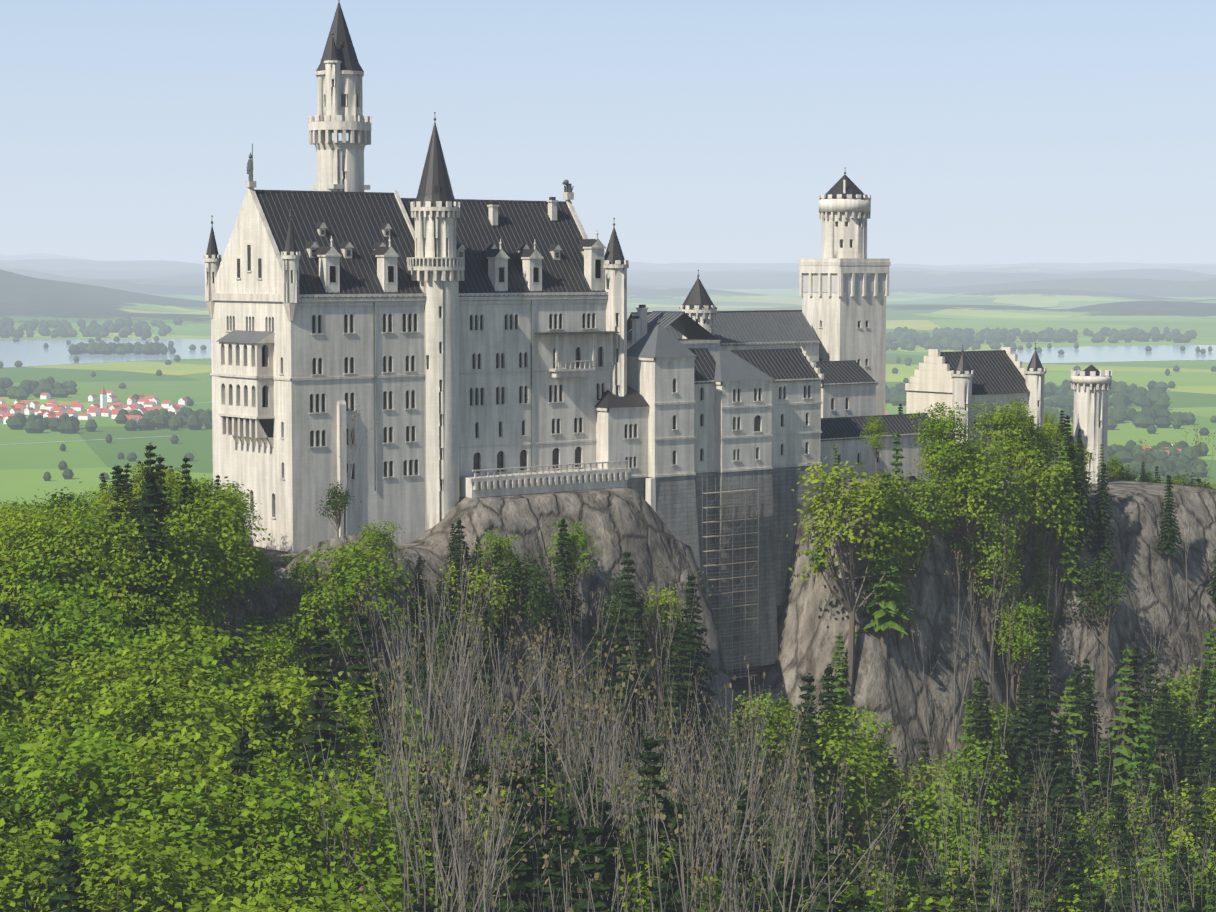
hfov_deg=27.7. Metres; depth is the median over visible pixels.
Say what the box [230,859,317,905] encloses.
spring beech tree
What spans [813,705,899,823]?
spring beech tree
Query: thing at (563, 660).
bare beech tree
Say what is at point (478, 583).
spring beech tree
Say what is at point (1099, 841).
spring beech tree
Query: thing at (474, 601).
spruce tree
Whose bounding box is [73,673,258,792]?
spring beech tree
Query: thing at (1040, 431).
spring beech tree
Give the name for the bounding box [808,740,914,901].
bare beech tree
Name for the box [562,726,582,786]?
spruce tree
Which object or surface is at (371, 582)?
bare beech tree
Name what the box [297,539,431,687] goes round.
spring beech tree
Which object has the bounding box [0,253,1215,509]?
plain ground
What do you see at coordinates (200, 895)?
spring beech tree
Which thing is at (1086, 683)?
spruce tree
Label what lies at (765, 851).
spruce tree
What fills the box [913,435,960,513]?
spring beech tree
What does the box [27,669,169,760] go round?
spring beech tree
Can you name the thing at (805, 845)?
spruce tree
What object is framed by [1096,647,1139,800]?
spruce tree
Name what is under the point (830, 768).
spruce tree
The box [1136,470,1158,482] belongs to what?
maple tree
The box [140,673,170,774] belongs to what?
spruce tree
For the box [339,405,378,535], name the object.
bare beech tree
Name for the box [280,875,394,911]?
spring beech tree
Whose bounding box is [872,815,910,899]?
spruce tree
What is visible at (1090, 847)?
maple tree
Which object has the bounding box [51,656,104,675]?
spring beech tree
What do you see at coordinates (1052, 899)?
bare beech tree
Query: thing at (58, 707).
spring beech tree
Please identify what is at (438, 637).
maple tree
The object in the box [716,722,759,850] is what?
spruce tree
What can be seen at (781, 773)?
bare beech tree
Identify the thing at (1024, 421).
spring beech tree
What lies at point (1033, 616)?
bare beech tree
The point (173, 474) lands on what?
spring beech tree
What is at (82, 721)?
spring beech tree
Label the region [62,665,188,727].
spring beech tree
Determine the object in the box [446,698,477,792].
spruce tree
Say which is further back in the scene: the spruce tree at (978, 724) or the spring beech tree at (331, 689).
the spruce tree at (978, 724)
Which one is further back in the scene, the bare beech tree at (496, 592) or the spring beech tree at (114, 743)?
the bare beech tree at (496, 592)
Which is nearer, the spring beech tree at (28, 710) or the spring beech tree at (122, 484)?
the spring beech tree at (28, 710)
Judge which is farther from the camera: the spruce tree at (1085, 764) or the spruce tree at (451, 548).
the spruce tree at (1085, 764)
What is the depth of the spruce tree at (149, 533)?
266.85 m
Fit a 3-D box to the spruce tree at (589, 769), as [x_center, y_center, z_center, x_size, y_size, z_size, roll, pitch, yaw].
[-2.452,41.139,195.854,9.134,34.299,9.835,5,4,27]
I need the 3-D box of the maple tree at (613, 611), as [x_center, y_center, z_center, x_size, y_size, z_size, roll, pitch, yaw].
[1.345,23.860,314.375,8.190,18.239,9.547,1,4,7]
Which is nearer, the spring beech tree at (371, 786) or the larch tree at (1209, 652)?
the spring beech tree at (371, 786)
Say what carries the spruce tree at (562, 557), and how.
on the castle crag terrain at (811, 622)
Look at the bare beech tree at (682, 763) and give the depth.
207.00 m
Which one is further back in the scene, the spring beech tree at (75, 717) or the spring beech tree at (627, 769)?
the spring beech tree at (627, 769)
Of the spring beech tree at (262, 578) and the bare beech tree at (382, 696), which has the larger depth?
the spring beech tree at (262, 578)
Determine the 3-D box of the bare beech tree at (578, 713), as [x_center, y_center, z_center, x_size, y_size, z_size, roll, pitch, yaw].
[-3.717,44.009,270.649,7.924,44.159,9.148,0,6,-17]
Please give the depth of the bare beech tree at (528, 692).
285.65 m
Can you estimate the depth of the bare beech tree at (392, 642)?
263.08 m
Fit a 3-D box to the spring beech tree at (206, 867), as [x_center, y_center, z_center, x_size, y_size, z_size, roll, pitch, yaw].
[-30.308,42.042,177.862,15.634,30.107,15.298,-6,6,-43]
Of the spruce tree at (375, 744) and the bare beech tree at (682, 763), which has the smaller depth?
the bare beech tree at (682, 763)
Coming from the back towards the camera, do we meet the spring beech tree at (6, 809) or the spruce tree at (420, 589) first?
the spruce tree at (420, 589)
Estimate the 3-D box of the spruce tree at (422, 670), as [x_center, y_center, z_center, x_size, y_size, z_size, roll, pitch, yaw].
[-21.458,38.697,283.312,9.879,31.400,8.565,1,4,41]
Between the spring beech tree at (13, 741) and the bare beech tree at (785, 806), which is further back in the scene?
the bare beech tree at (785, 806)
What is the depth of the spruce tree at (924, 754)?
331.17 m
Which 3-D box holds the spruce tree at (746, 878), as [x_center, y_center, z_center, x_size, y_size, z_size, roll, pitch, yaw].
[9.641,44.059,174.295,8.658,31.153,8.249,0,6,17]
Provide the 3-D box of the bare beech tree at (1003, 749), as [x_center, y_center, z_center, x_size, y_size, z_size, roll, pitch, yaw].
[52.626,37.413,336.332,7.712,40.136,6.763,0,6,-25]
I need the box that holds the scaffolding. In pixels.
[702,474,758,678]
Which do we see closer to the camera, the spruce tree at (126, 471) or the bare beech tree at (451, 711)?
the bare beech tree at (451, 711)
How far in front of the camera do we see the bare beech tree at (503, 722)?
243.04 m
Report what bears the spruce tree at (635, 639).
on the castle crag terrain at (811, 622)
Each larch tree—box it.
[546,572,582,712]
[758,691,786,807]
[771,827,791,872]
[796,892,810,911]
[809,515,826,576]
[823,633,855,737]
[831,444,842,508]
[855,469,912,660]
[865,483,905,646]
[888,488,919,657]
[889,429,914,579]
[889,839,911,898]
[904,856,920,911]
[914,874,931,911]
[933,863,954,911]
[954,696,972,800]
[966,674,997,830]
[966,804,981,886]
[975,506,1008,639]
[976,876,987,903]
[983,832,1002,908]
[994,806,1020,900]
[1025,883,1044,911]
[1028,526,1060,655]
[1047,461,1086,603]
[1048,434,1078,550]
[1054,675,1095,823]
[1080,666,1101,820]
[1088,740,1114,837]
[1091,877,1108,911]
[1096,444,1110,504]
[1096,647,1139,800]
[1124,703,1162,823]
[1130,891,1146,911]
[1134,748,1150,799]
[1138,824,1159,880]
[1144,783,1164,827]
[1146,882,1166,911]
[1160,847,1171,864]
[1176,902,1187,910]
[1192,720,1201,766]
[1194,630,1215,704]
[1196,671,1215,778]
[1199,792,1213,863]
[1204,889,1215,911]
[1210,619,1215,665]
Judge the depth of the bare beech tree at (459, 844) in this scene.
163.30 m
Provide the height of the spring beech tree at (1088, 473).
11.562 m
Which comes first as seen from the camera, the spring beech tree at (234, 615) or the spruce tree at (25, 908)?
the spruce tree at (25, 908)
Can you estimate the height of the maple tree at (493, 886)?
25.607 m
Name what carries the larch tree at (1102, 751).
on the castle crag terrain at (811, 622)
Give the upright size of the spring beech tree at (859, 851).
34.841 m
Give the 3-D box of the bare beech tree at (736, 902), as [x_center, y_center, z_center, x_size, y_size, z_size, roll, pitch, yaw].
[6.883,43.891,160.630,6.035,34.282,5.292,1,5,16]
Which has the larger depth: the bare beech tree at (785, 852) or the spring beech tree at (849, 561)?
the spring beech tree at (849, 561)
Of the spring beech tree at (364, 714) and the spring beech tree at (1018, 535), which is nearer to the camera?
the spring beech tree at (364, 714)
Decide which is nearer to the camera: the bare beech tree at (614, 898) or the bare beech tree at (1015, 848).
the bare beech tree at (614, 898)
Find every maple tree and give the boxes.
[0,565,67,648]
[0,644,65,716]
[0,777,77,863]
[0,794,24,860]
[15,814,157,911]
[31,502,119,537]
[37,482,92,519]
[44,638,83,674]
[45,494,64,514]
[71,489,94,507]
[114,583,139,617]
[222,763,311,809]
[223,870,288,906]
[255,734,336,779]
[270,747,381,810]
[277,771,409,842]
[316,480,361,536]
[365,805,502,909]
[391,611,479,727]
[408,885,472,911]
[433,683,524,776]
[455,860,522,911]
[467,773,523,877]
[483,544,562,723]
[503,877,574,899]
[581,709,652,769]
[590,573,649,668]
[601,799,638,844]
[605,879,708,911]
[612,833,706,911]
[616,827,666,865]
[685,885,728,911]
[701,874,721,910]
[744,790,848,862]
[973,836,1055,890]
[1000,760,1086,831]
[1045,827,1154,900]
[1045,870,1115,911]
[1056,833,1103,870]
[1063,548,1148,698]
[1110,463,1139,480]
[1123,769,1181,824]
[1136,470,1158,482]
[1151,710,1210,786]
[1156,466,1202,485]
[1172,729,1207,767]
[1181,869,1215,911]
[1192,479,1211,489]
[1194,882,1215,911]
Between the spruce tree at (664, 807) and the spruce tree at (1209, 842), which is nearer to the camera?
the spruce tree at (664, 807)
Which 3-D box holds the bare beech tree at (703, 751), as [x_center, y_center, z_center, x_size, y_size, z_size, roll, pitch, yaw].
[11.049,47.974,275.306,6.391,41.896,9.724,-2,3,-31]
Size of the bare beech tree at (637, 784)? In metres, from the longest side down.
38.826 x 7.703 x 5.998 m
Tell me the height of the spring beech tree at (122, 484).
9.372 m
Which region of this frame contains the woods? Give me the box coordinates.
[0,315,1215,492]
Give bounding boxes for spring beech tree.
[0,497,50,531]
[0,501,24,517]
[0,502,41,610]
[0,508,35,532]
[0,509,60,534]
[0,509,131,646]
[0,512,143,644]
[0,531,32,609]
[0,571,70,644]
[0,619,57,715]
[0,621,61,686]
[0,624,69,697]
[0,641,184,725]
[0,643,54,726]
[0,674,75,726]
[0,681,105,738]
[0,685,98,740]
[0,687,124,770]
[0,699,50,824]
[0,705,42,752]
[0,720,47,795]
[0,720,195,857]
[0,722,147,842]
[0,769,96,858]
[0,788,91,830]
[0,796,27,856]
[0,810,135,911]
[0,818,47,911]
[0,822,47,905]
[0,826,150,911]
[0,840,49,904]
[1,703,31,733]
[1,744,43,794]
[2,495,123,617]
[2,678,118,769]
[3,631,58,654]
[6,577,159,674]
[8,718,158,826]
[11,623,38,640]
[13,512,118,622]
[15,740,115,788]
[19,810,254,911]
[19,831,191,911]
[24,820,169,875]
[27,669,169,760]
[27,670,74,699]
[28,495,153,634]
[28,719,136,751]
[33,661,108,688]
[35,569,134,659]
[37,495,88,520]
[37,506,81,536]
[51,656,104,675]
[55,478,141,527]
[57,649,214,753]
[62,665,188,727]
[63,819,220,868]
[65,523,203,642]
[65,650,169,672]
[66,590,130,651]
[69,504,141,533]
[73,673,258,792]
[76,629,194,697]
[77,835,254,910]
[84,488,109,513]
[86,784,205,845]
[89,748,317,888]
[90,713,286,833]
[91,620,241,692]
[94,638,202,673]
[94,764,321,904]
[102,664,181,731]
[103,505,173,554]
[103,575,216,662]
[104,476,137,497]
[109,668,301,769]
[116,621,297,713]
[119,857,247,911]
[121,882,313,911]
[123,463,171,498]
[129,508,223,635]
[133,468,190,513]
[136,854,263,911]
[142,480,201,538]
[149,827,250,909]
[153,464,176,494]
[162,558,229,651]
[164,476,270,670]
[169,741,308,813]
[171,517,268,657]
[172,684,283,735]
[172,765,280,817]
[177,504,235,575]
[180,679,308,764]
[180,728,310,787]
[182,692,257,746]
[190,796,283,875]
[191,472,216,508]
[192,877,345,911]
[193,861,322,911]
[203,482,247,509]
[205,775,412,907]
[209,663,356,748]
[210,532,269,659]
[212,668,347,760]
[213,850,365,911]
[214,490,262,534]
[220,674,412,759]
[225,671,275,693]
[227,641,315,695]
[230,613,316,686]
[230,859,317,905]
[232,832,356,906]
[237,895,296,911]
[238,880,356,911]
[241,546,278,620]
[242,757,398,872]
[244,672,349,708]
[251,676,361,758]
[251,742,313,789]
[252,671,331,704]
[255,903,332,911]
[261,758,331,816]
[268,578,365,687]
[271,873,429,911]
[273,716,409,801]
[274,668,307,690]
[275,755,357,813]
[277,669,353,713]
[279,551,331,653]
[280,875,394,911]
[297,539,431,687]
[300,825,444,911]
[301,763,429,846]
[304,806,461,911]
[312,741,440,830]
[319,537,394,640]
[324,883,432,911]
[331,671,426,757]
[336,704,469,802]
[337,680,376,699]
[343,709,438,780]
[354,520,404,621]
[358,803,482,864]
[372,676,450,732]
[372,810,490,871]
[401,703,443,727]
[420,770,622,910]
[432,559,522,633]
[443,713,526,791]
[467,527,521,585]
[541,518,601,606]
[588,828,720,911]
[597,759,672,818]
[615,782,712,833]
[615,863,765,911]
[640,586,699,704]
[724,690,798,806]
[747,820,865,877]
[753,692,824,781]
[770,727,896,852]
[774,844,899,911]
[787,457,919,717]
[799,879,959,911]
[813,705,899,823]
[848,795,888,873]
[850,753,969,863]
[852,755,914,842]
[853,469,916,524]
[853,740,904,830]
[855,733,897,775]
[856,781,984,885]
[857,799,962,884]
[858,865,917,896]
[859,415,889,486]
[860,860,949,909]
[870,504,937,644]
[892,891,957,911]
[897,470,960,606]
[909,410,966,495]
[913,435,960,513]
[914,402,975,532]
[914,804,1008,910]
[922,884,999,911]
[924,431,998,553]
[924,849,1018,910]
[929,438,1053,648]
[930,444,989,562]
[931,731,1020,844]
[935,444,998,574]
[939,463,1007,611]
[944,459,999,579]
[948,509,1026,662]
[953,815,1003,872]
[960,697,1034,775]
[962,544,1024,644]
[965,399,1019,497]
[965,511,1029,625]
[984,398,1036,516]
[988,607,1048,710]
[992,590,1055,721]
[996,432,1044,522]
[997,403,1042,462]
[1000,453,1088,616]
[1021,423,1060,493]
[1033,422,1062,469]
[1036,438,1057,467]
[1042,881,1112,911]
[1044,408,1058,430]
[1044,416,1056,440]
[1050,419,1072,440]
[1052,438,1098,478]
[1054,800,1141,858]
[1055,823,1133,863]
[1064,856,1187,911]
[1065,466,1099,498]
[1078,856,1167,910]
[1082,785,1186,867]
[1093,777,1186,819]
[1101,687,1199,757]
[1107,454,1123,479]
[1132,840,1215,908]
[1143,873,1192,909]
[1144,658,1215,734]
[1153,783,1215,886]
[1159,777,1215,833]
[1163,778,1199,833]
[1168,476,1184,485]
[1187,709,1215,746]
[1191,876,1213,909]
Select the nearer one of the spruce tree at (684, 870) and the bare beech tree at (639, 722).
the spruce tree at (684, 870)
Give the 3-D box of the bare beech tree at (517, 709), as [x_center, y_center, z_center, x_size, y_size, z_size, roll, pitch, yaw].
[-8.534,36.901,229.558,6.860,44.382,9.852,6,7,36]
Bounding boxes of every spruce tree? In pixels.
[0,597,13,638]
[19,901,30,911]
[42,619,63,666]
[46,821,92,911]
[55,738,76,789]
[99,472,106,493]
[105,502,131,607]
[110,465,118,495]
[113,466,125,520]
[119,470,192,660]
[122,462,134,499]
[124,500,136,542]
[128,495,145,584]
[134,442,174,553]
[139,468,166,590]
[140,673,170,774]
[143,454,174,562]
[172,456,200,628]
[188,487,206,599]
[201,482,223,597]
[212,475,225,532]
[215,728,264,863]
[253,689,284,763]
[288,621,357,790]
[342,608,379,735]
[365,670,404,776]
[400,625,440,756]
[405,555,432,629]
[410,894,439,911]
[412,741,427,781]
[414,661,439,734]
[414,759,434,826]
[418,774,461,909]
[421,811,457,911]
[422,787,473,909]
[427,767,447,808]
[428,579,454,671]
[433,569,479,726]
[434,699,452,775]
[437,780,463,826]
[441,518,472,639]
[443,523,457,586]
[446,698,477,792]
[446,735,458,774]
[455,747,468,794]
[456,590,493,724]
[457,874,482,911]
[461,541,475,598]
[463,606,508,772]
[465,721,482,782]
[467,758,497,871]
[469,764,491,818]
[470,536,485,596]
[475,766,555,911]
[485,545,516,675]
[495,774,552,911]
[509,754,568,911]
[510,735,557,876]
[512,559,527,613]
[517,691,552,787]
[533,799,589,911]
[542,747,568,814]
[543,577,579,705]
[544,517,584,634]
[549,759,573,823]
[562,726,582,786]
[569,781,611,911]
[571,761,601,861]
[572,817,621,911]
[573,629,629,819]
[592,798,633,911]
[600,781,620,822]
[601,548,654,749]
[606,821,623,876]
[610,595,659,806]
[618,725,637,816]
[622,731,683,877]
[636,830,653,835]
[646,652,697,804]
[646,859,681,911]
[652,615,703,797]
[652,819,666,862]
[655,619,706,802]
[657,585,680,681]
[657,799,677,836]
[658,573,719,758]
[659,799,689,867]
[660,856,691,911]
[666,850,693,911]
[677,794,686,827]
[679,778,695,807]
[680,779,718,888]
[681,829,701,886]
[682,795,721,897]
[703,714,735,859]
[707,804,732,898]
[712,784,763,911]
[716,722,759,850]
[716,843,751,911]
[727,701,764,805]
[733,866,757,911]
[743,755,778,851]
[749,839,777,902]
[750,810,775,911]
[760,869,778,911]
[764,868,801,911]
[770,800,790,868]
[771,872,804,911]
[775,673,829,809]
[786,713,825,850]
[789,821,807,886]
[789,821,821,888]
[793,692,817,787]
[793,868,811,907]
[798,855,821,901]
[805,808,823,884]
[807,828,849,911]
[813,662,864,861]
[818,758,857,861]
[819,818,847,899]
[828,781,857,864]
[833,852,852,900]
[834,856,871,911]
[844,888,872,911]
[862,779,898,891]
[863,739,886,841]
[863,867,879,908]
[870,824,900,895]
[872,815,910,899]
[887,755,901,806]
[891,891,913,911]
[893,797,925,886]
[897,403,903,413]
[901,823,925,895]
[914,899,921,911]
[916,738,936,806]
[917,884,929,909]
[921,869,950,911]
[934,798,959,868]
[949,872,973,911]
[953,678,1007,834]
[957,754,973,820]
[959,700,1007,854]
[966,863,999,911]
[972,782,996,856]
[994,872,1017,911]
[997,672,1040,830]
[1000,772,1037,880]
[1007,815,1020,856]
[1008,865,1020,898]
[1009,888,1029,911]
[1016,831,1044,911]
[1018,438,1033,529]
[1020,844,1039,896]
[1023,615,1081,819]
[1027,417,1039,481]
[1028,707,1073,849]
[1028,818,1054,909]
[1034,442,1050,501]
[1038,714,1089,843]
[1039,834,1054,881]
[1041,879,1059,911]
[1045,819,1092,911]
[1048,752,1089,878]
[1053,409,1068,486]
[1054,847,1076,908]
[1058,415,1087,515]
[1058,663,1098,812]
[1059,889,1075,911]
[1062,437,1097,587]
[1074,428,1086,470]
[1076,900,1085,911]
[1078,879,1099,911]
[1079,657,1105,806]
[1087,463,1116,567]
[1092,752,1115,840]
[1093,889,1110,911]
[1100,789,1136,872]
[1110,828,1142,911]
[1112,643,1155,788]
[1112,799,1133,866]
[1117,883,1136,911]
[1123,650,1170,795]
[1126,746,1153,826]
[1134,818,1145,865]
[1135,789,1170,874]
[1138,462,1146,481]
[1140,820,1157,876]
[1147,683,1183,834]
[1154,466,1161,483]
[1155,475,1182,569]
[1162,795,1176,848]
[1162,840,1192,911]
[1169,702,1188,806]
[1173,776,1215,888]
[1179,731,1202,806]
[1180,905,1194,911]
[1186,667,1201,724]
[1187,707,1215,835]
[1192,667,1212,721]
[1195,679,1212,728]
[1197,766,1210,833]
[1197,826,1215,891]
[1198,720,1214,779]
[1205,758,1215,814]
[1206,549,1215,600]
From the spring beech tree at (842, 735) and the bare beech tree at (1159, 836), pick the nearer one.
the bare beech tree at (1159, 836)
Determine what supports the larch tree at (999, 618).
on the castle crag terrain at (811, 622)
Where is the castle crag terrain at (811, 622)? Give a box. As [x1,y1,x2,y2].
[169,476,1215,845]
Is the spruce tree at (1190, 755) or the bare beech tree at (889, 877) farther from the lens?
the spruce tree at (1190, 755)
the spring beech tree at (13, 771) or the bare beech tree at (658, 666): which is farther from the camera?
the bare beech tree at (658, 666)
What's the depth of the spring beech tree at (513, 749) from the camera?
281.91 m
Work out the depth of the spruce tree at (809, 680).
294.83 m
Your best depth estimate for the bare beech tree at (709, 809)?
182.64 m
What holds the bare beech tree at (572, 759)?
on the castle crag terrain at (811, 622)
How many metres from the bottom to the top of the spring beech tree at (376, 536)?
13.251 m
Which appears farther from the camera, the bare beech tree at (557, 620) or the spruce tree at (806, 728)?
the bare beech tree at (557, 620)
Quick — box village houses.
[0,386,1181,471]
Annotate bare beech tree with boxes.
[303,716,404,901]
[306,792,406,900]
[308,630,444,866]
[310,574,388,687]
[334,705,388,754]
[337,597,423,738]
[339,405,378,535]
[341,755,533,911]
[353,574,441,742]
[355,713,457,896]
[358,638,450,857]
[360,679,488,911]
[362,657,456,805]
[368,551,413,671]
[368,561,494,847]
[373,588,457,797]
[381,647,459,761]
[382,745,495,911]
[389,747,518,911]
[391,604,446,735]
[394,638,473,757]
[395,552,495,777]
[395,684,448,759]
[399,644,481,782]
[402,650,470,780]
[402,743,527,911]
[408,608,490,803]
[417,752,550,911]
[419,801,506,911]
[424,670,485,775]
[424,712,491,786]
[425,593,553,911]
[425,616,486,769]
[427,715,551,911]
[432,531,491,696]
[433,867,497,911]
[434,578,511,764]
[434,680,513,817]
[440,659,510,791]
[440,765,550,910]
[444,596,508,766]
[458,737,530,810]
[460,770,537,897]
[463,756,556,911]
[464,677,542,817]
[466,609,540,764]
[471,867,563,911]
[472,681,560,791]
[473,620,570,821]
[480,694,560,773]
[485,560,515,659]
[485,708,529,778]
[486,631,576,762]
[489,660,529,752]
[491,826,630,911]
[494,747,559,797]
[497,648,659,911]
[501,694,592,792]
[505,861,595,911]
[508,637,558,755]
[511,608,611,765]
[515,617,633,806]
[517,634,603,767]
[519,633,641,888]
[527,880,557,911]
[529,555,568,742]
[532,725,593,798]
[534,664,602,787]
[534,728,647,885]
[540,560,590,744]
[542,762,621,815]
[548,681,596,758]
[548,857,640,911]
[550,659,620,793]
[560,770,674,911]
[561,631,606,763]
[563,677,663,838]
[564,684,624,805]
[569,581,622,725]
[571,685,645,836]
[576,665,680,846]
[583,716,667,822]
[588,879,617,911]
[591,760,626,830]
[593,717,661,828]
[597,736,683,849]
[597,760,684,835]
[598,708,653,813]
[602,689,700,842]
[602,780,749,911]
[603,686,695,820]
[613,747,672,853]
[616,604,655,714]
[616,691,669,771]
[618,732,680,837]
[623,609,676,737]
[637,687,723,831]
[640,699,675,793]
[641,751,700,803]
[643,559,715,729]
[651,650,706,796]
[652,744,721,863]
[660,723,768,903]
[662,723,749,846]
[664,719,757,870]
[664,761,784,911]
[668,704,722,831]
[671,870,764,911]
[671,884,763,911]
[674,790,756,910]
[680,739,766,887]
[681,762,787,911]
[684,725,794,911]
[691,656,811,911]
[693,826,747,891]
[695,685,785,835]
[697,770,850,911]
[701,755,757,838]
[714,702,790,839]
[716,676,771,808]
[720,714,788,848]
[724,692,818,845]
[727,868,818,911]
[728,730,808,840]
[732,798,790,868]
[744,773,811,911]
[744,829,856,910]
[755,741,852,901]
[755,755,834,869]
[756,755,849,910]
[759,762,884,911]
[777,770,933,911]
[802,812,874,900]
[808,441,836,589]
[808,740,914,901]
[842,845,910,910]
[857,855,905,909]
[895,751,959,892]
[899,622,939,783]
[908,828,983,909]
[916,790,1026,911]
[942,740,998,909]
[945,547,1014,798]
[959,888,1058,911]
[963,584,1025,844]
[972,815,1079,911]
[973,809,1063,911]
[984,866,1040,911]
[988,510,1026,680]
[1004,564,1065,737]
[1012,779,1079,902]
[1029,790,1096,891]
[1030,731,1084,844]
[1064,703,1129,847]
[1072,786,1132,852]
[1083,828,1157,887]
[1088,777,1161,859]
[1090,861,1156,911]
[1100,849,1154,911]
[1104,857,1177,911]
[1113,796,1194,911]
[1127,765,1169,860]
[1130,440,1167,478]
[1139,588,1188,723]
[1154,742,1201,853]
[1173,426,1215,485]
[1173,622,1215,728]
[1177,481,1205,601]
[1177,819,1215,911]
[1194,760,1215,814]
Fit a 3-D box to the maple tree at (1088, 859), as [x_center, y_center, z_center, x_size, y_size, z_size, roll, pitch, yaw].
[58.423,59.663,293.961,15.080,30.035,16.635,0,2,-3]
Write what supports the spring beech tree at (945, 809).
on the castle crag terrain at (811, 622)
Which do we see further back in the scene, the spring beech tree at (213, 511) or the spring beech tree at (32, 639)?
the spring beech tree at (213, 511)
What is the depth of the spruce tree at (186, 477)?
281.09 m
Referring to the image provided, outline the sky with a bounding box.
[0,0,1215,264]
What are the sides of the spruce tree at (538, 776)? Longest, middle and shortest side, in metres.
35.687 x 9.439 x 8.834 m
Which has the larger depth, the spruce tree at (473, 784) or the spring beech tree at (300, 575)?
the spring beech tree at (300, 575)
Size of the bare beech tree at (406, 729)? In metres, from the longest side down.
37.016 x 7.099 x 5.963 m
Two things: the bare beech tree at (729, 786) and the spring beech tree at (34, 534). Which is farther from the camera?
the spring beech tree at (34, 534)
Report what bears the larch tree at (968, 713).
on the castle crag terrain at (811, 622)
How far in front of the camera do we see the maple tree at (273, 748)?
218.02 m
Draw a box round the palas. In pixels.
[203,2,630,552]
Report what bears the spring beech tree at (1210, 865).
on the castle crag terrain at (811, 622)
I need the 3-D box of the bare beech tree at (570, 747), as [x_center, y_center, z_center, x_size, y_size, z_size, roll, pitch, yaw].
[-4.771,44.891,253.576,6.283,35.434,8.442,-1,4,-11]
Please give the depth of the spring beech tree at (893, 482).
346.14 m
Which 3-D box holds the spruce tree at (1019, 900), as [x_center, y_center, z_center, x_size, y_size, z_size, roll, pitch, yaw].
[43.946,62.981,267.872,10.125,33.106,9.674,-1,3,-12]
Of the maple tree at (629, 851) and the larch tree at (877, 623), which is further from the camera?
the larch tree at (877, 623)
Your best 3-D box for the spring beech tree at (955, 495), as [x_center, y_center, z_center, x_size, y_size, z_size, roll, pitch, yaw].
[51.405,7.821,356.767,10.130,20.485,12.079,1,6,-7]
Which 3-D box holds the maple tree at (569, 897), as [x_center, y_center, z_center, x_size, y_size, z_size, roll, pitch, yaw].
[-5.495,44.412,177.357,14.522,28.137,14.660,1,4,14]
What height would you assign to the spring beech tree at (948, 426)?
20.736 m
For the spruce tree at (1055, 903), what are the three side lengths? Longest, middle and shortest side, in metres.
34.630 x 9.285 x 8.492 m
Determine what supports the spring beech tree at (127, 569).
on the castle crag terrain at (811, 622)
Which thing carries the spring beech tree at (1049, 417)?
on the castle crag terrain at (811, 622)
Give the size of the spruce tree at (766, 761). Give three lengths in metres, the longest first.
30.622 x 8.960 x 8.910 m
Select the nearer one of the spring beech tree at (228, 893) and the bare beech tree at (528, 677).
the spring beech tree at (228, 893)
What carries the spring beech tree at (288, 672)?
on the castle crag terrain at (811, 622)
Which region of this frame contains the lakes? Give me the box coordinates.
[0,339,1215,367]
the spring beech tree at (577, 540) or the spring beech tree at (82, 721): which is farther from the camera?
the spring beech tree at (577, 540)
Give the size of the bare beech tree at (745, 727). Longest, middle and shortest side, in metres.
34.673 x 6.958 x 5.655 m
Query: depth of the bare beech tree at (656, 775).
244.10 m
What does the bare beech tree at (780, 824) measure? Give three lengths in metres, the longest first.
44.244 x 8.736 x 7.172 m
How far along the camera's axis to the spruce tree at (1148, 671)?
349.21 m
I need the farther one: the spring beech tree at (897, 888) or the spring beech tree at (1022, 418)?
the spring beech tree at (1022, 418)
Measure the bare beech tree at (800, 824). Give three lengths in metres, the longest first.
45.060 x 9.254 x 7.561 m
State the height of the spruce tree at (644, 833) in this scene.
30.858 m
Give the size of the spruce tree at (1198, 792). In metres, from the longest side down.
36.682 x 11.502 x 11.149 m
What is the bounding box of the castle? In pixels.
[595,167,1111,669]
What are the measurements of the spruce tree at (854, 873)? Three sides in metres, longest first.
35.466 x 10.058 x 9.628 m
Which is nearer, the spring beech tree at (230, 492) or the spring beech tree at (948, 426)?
the spring beech tree at (230, 492)
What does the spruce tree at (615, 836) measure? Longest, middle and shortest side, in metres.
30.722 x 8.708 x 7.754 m
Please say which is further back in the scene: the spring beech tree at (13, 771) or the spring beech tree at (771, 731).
the spring beech tree at (771, 731)
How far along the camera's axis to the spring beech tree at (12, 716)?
215.92 m
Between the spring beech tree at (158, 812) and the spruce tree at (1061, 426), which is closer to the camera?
the spring beech tree at (158, 812)
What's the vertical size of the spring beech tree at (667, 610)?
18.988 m
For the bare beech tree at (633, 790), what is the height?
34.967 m
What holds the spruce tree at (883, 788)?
on the castle crag terrain at (811, 622)
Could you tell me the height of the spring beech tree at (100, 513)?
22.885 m
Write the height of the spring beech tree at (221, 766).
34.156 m
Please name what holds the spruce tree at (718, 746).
on the castle crag terrain at (811, 622)
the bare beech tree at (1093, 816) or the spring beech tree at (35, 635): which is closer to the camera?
the spring beech tree at (35, 635)
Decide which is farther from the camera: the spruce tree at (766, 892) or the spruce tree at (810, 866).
the spruce tree at (810, 866)
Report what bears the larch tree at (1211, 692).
on the castle crag terrain at (811, 622)

